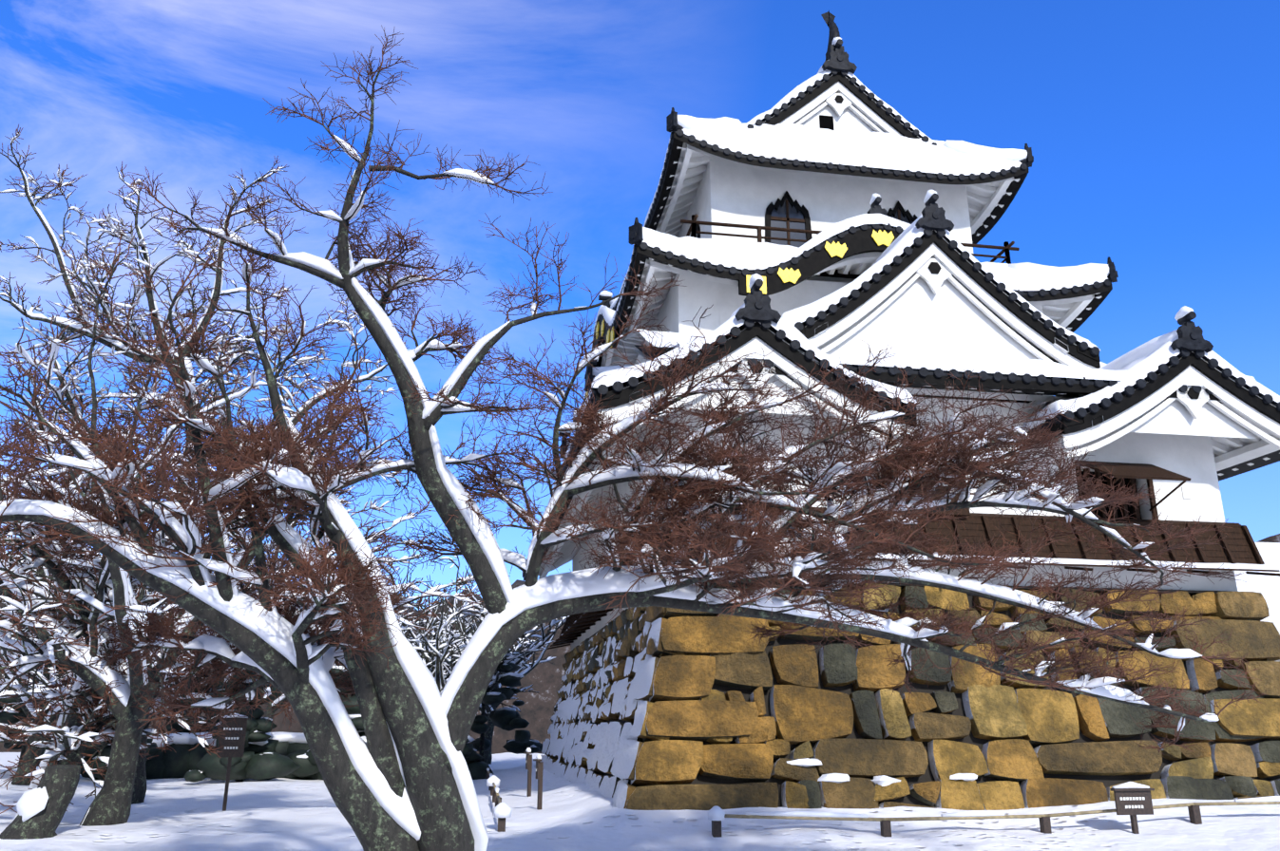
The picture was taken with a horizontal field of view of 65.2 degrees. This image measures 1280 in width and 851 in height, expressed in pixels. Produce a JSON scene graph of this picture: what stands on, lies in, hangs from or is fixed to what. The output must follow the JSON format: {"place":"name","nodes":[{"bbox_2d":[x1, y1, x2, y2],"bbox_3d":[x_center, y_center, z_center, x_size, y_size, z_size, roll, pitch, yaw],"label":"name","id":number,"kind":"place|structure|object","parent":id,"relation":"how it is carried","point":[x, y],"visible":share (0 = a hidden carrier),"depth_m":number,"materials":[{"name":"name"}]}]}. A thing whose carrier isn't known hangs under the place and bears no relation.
{"place":"outdoors","nodes":[
{"label":"outdoors","id":0,"kind":"place"},
{"bbox_2d":[0,752,1279,850],"bbox_3d":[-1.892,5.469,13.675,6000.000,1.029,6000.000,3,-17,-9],"label":"ground snow","id":1,"kind":"structure","parent":0,"point":[182,814],"depth_m":15.69,"materials":[{"name":"white snow"}]},
{"bbox_2d":[0,723,7,746],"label":"notice board","id":2,"kind":"object","parent":1,"relation":"on","point":[1,744],"visible":0.35,"depth_m":16.53,"materials":[{"name":"white"}]},
{"bbox_2d":[0,662,71,769],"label":"garden pine","id":3,"kind":"object","parent":1,"relation":"on","point":[5,716],"visible":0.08,"depth_m":31.79,"materials":[{"name":"green plant"}]},
{"bbox_2d":[0,534,114,785],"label":"tree grove","id":4,"kind":"object","parent":1,"relation":"on","point":[29,754],"visible":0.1,"depth_m":28.15,"materials":[{"name":"brown plant"}]},
{"bbox_2d":[0,535,211,682],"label":"tree grove","id":5,"kind":"object","parent":1,"relation":"on","point":[7,605],"visible":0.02,"depth_m":32.09,"materials":[{"name":"brown plant"}]},
{"bbox_2d":[79,726,159,781],"bbox_3d":[-16.411,9.824,31.428,2.534,2.785,2.512,3,-17,-9],"label":"garden pine","id":6,"kind":"object","parent":1,"relation":"on","point":[105,752],"visible":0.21,"depth_m":30.57,"materials":[{"name":"green plant"}]},
{"bbox_2d":[0,231,378,826],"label":"cherry tree","id":7,"kind":"object","parent":1,"relation":"on","point":[110,805],"visible":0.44,"depth_m":15.93,"materials":[{"name":"brown plant"}]},
{"bbox_2d":[106,555,281,715],"bbox_3d":[-16.629,8.723,36.342,8.182,7.843,7.017,3,-17,-9],"label":"tree grove","id":8,"kind":"object","parent":1,"relation":"on","point":[175,682],"visible":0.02,"depth_m":35.45,"materials":[{"name":"brown plant"}]},
{"bbox_2d":[150,661,255,736],"bbox_3d":[-14.713,9.568,34.806,3.971,5.068,3.851,3,-17,-9],"label":"garden pine","id":9,"kind":"object","parent":1,"relation":"on","point":[176,726],"visible":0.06,"depth_m":33.86,"materials":[{"name":"green plant"}]},
{"bbox_2d":[0,123,423,804],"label":"cherry tree","id":10,"kind":"object","parent":1,"relation":"on","point":[76,308],"visible":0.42,"depth_m":25.67,"materials":[{"name":"brown plant"}]},
{"bbox_2d":[216,713,249,811],"bbox_3d":[-8.456,6.974,20.597,0.580,2.019,0.155,7,-18,-23],"label":"sign","id":11,"kind":"object","parent":1,"relation":"on","point":[233,743],"visible":0.88,"depth_m":20.70,"materials":[{"name":"brown"}]},
{"bbox_2d":[0,334,483,840],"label":"cherry tree","id":12,"kind":"object","parent":1,"relation":"on","point":[85,718],"visible":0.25,"depth_m":16.25,"materials":[{"name":"brown plant"}]},
{"bbox_2d":[183,668,300,783],"bbox_3d":[-11.952,9.203,30.887,3.269,3.620,3.267,3,-17,-9],"label":"garden pine","id":13,"kind":"object","parent":1,"relation":"on","point":[261,759],"visible":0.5,"depth_m":29.70,"materials":[{"name":"green plant"}]},
{"bbox_2d":[145,731,475,780],"bbox_3d":[-11.079,11.054,33.137,11.242,1.815,2.066,3,-17,-9],"label":"garden hedge","id":14,"kind":"object","parent":1,"relation":"on","point":[181,761],"visible":0.21,"depth_m":32.30,"materials":[{"name":"green plant"}]},
{"bbox_2d":[286,658,366,778],"bbox_3d":[-9.681,9.764,33.477,3.381,4.230,3.755,-3,-17,11],"label":"garden pine","id":15,"kind":"object","parent":1,"relation":"on","point":[304,760],"visible":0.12,"depth_m":32.32,"materials":[{"name":"green plant"}]},
{"bbox_2d":[231,544,433,732],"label":"tree grove","id":16,"kind":"object","parent":1,"relation":"on","point":[276,701],"visible":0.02,"depth_m":43.11,"materials":[{"name":"brown plant"}]},
{"bbox_2d":[318,582,459,666],"bbox_3d":[-11.803,9.807,39.679,9.579,7.764,7.057,-10,-20,30],"label":"tree grove","id":17,"kind":"object","parent":1,"relation":"on","point":[407,628],"visible":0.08,"depth_m":38.83,"materials":[{"name":"brown plant"}]},
{"bbox_2d":[319,540,458,664],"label":"tree grove","id":18,"kind":"object","parent":1,"relation":"on","point":[414,622],"depth_m":56.02,"materials":[{"name":"brown plant"}]},
{"bbox_2d":[293,536,510,686],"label":"tree grove","id":19,"kind":"object","parent":1,"relation":"on","point":[465,603],"visible":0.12,"depth_m":50.22,"materials":[{"name":"brown plant"}]},
{"bbox_2d":[408,586,542,715],"bbox_3d":[-7.522,9.343,36.995,7.489,7.225,6.769,3,-17,-9],"label":"tree grove","id":20,"kind":"object","parent":1,"relation":"on","point":[438,673],"visible":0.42,"depth_m":36.66,"materials":[{"name":"brown plant"}]},
{"bbox_2d":[461,739,493,780],"bbox_3d":[-6.863,10.208,32.916,3.615,3.412,3.125,-9,-19,27],"label":"shrub","id":21,"kind":"object","parent":1,"relation":"on","point":[477,767],"visible":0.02,"depth_m":32.32,"materials":[{"name":"green plant"}]},
{"bbox_2d":[398,588,568,696],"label":"tree grove","id":22,"kind":"object","parent":1,"relation":"on","point":[497,678],"visible":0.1,"depth_m":40.15,"materials":[{"name":"brown plant"}]},
{"bbox_2d":[448,629,542,762],"bbox_3d":[-6.089,10.711,38.951,4.137,5.572,4.492,-8,-19,26],"label":"garden pine","id":23,"kind":"object","parent":1,"relation":"on","point":[506,718],"visible":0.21,"depth_m":38.57,"materials":[{"name":"green plant"}]},
{"bbox_2d":[423,574,569,764],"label":"tree grove","id":24,"kind":"object","parent":1,"relation":"on","point":[488,735],"visible":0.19,"depth_m":47.96,"materials":[{"name":"brown plant"}]},
{"bbox_2d":[523,747,532,797],"bbox_3d":[-2.449,7.605,21.819,0.155,1.097,0.200,8,-19,-25],"label":"notice post","id":25,"kind":"object","parent":1,"relation":"on","point":[528,762],"visible":0.92,"depth_m":21.83,"materials":[{"name":"brown"}]},
{"bbox_2d":[533,754,543,810],"bbox_3d":[-1.913,6.748,18.782,0.155,1.097,0.200,8,-19,-25],"label":"notice post","id":26,"kind":"object","parent":1,"relation":"on","point":[539,768],"visible":0.94,"depth_m":18.79,"materials":[{"name":"brown"}]},
{"bbox_2d":[0,25,1267,850],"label":"cherry tree","id":27,"kind":"object","parent":1,"relation":"on","point":[399,781],"visible":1,"depth_m":9.37,"materials":[{"name":"brown plant"}]},
{"bbox_2d":[0,534,1279,754],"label":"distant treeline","id":28,"kind":"object","parent":1,"relation":"on","point":[544,680],"visible":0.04,"depth_m":72.75,"materials":[{"name":"brown plant"}]},
{"bbox_2d":[486,768,1279,838],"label":"low fence","id":29,"kind":"object","parent":1,"relation":"on","point":[502,812],"visible":0.96,"depth_m":15.59,"materials":[{"name":"brown wood"}]},
{"bbox_2d":[534,581,1279,810],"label":"stone wall","id":30,"kind":"structure","parent":1,"relation":"on","point":[656,708],"depth_m":17.82,"materials":[{"name":"brown stone"}]},
{"bbox_2d":[521,10,1279,651],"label":"castle keep","id":31,"kind":"structure","parent":30,"relation":"on","point":[831,212],"depth_m":21.59,"materials":[{"name":"paint"}]},
{"bbox_2d":[1109,782,1154,834],"bbox_3d":[7.783,6.072,15.746,0.700,0.869,0.155,3,-17,-9],"label":"sign","id":32,"kind":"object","parent":1,"relation":"on","point":[1133,800],"depth_m":15.75,"materials":[{"name":"brown"}]},
{"bbox_2d":[1234,542,1279,661],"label":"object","id":33,"kind":"structure","parent":1,"relation":"on","point":[1268,587],"depth_m":25.31,"materials":[{"name":"paint"}]},
{"bbox_2d":[0,0,1279,611],"label":"sky","id":34,"kind":"structure","parent":0,"point":[1151,128],"materials":[{"name":"blue"}]}
]}

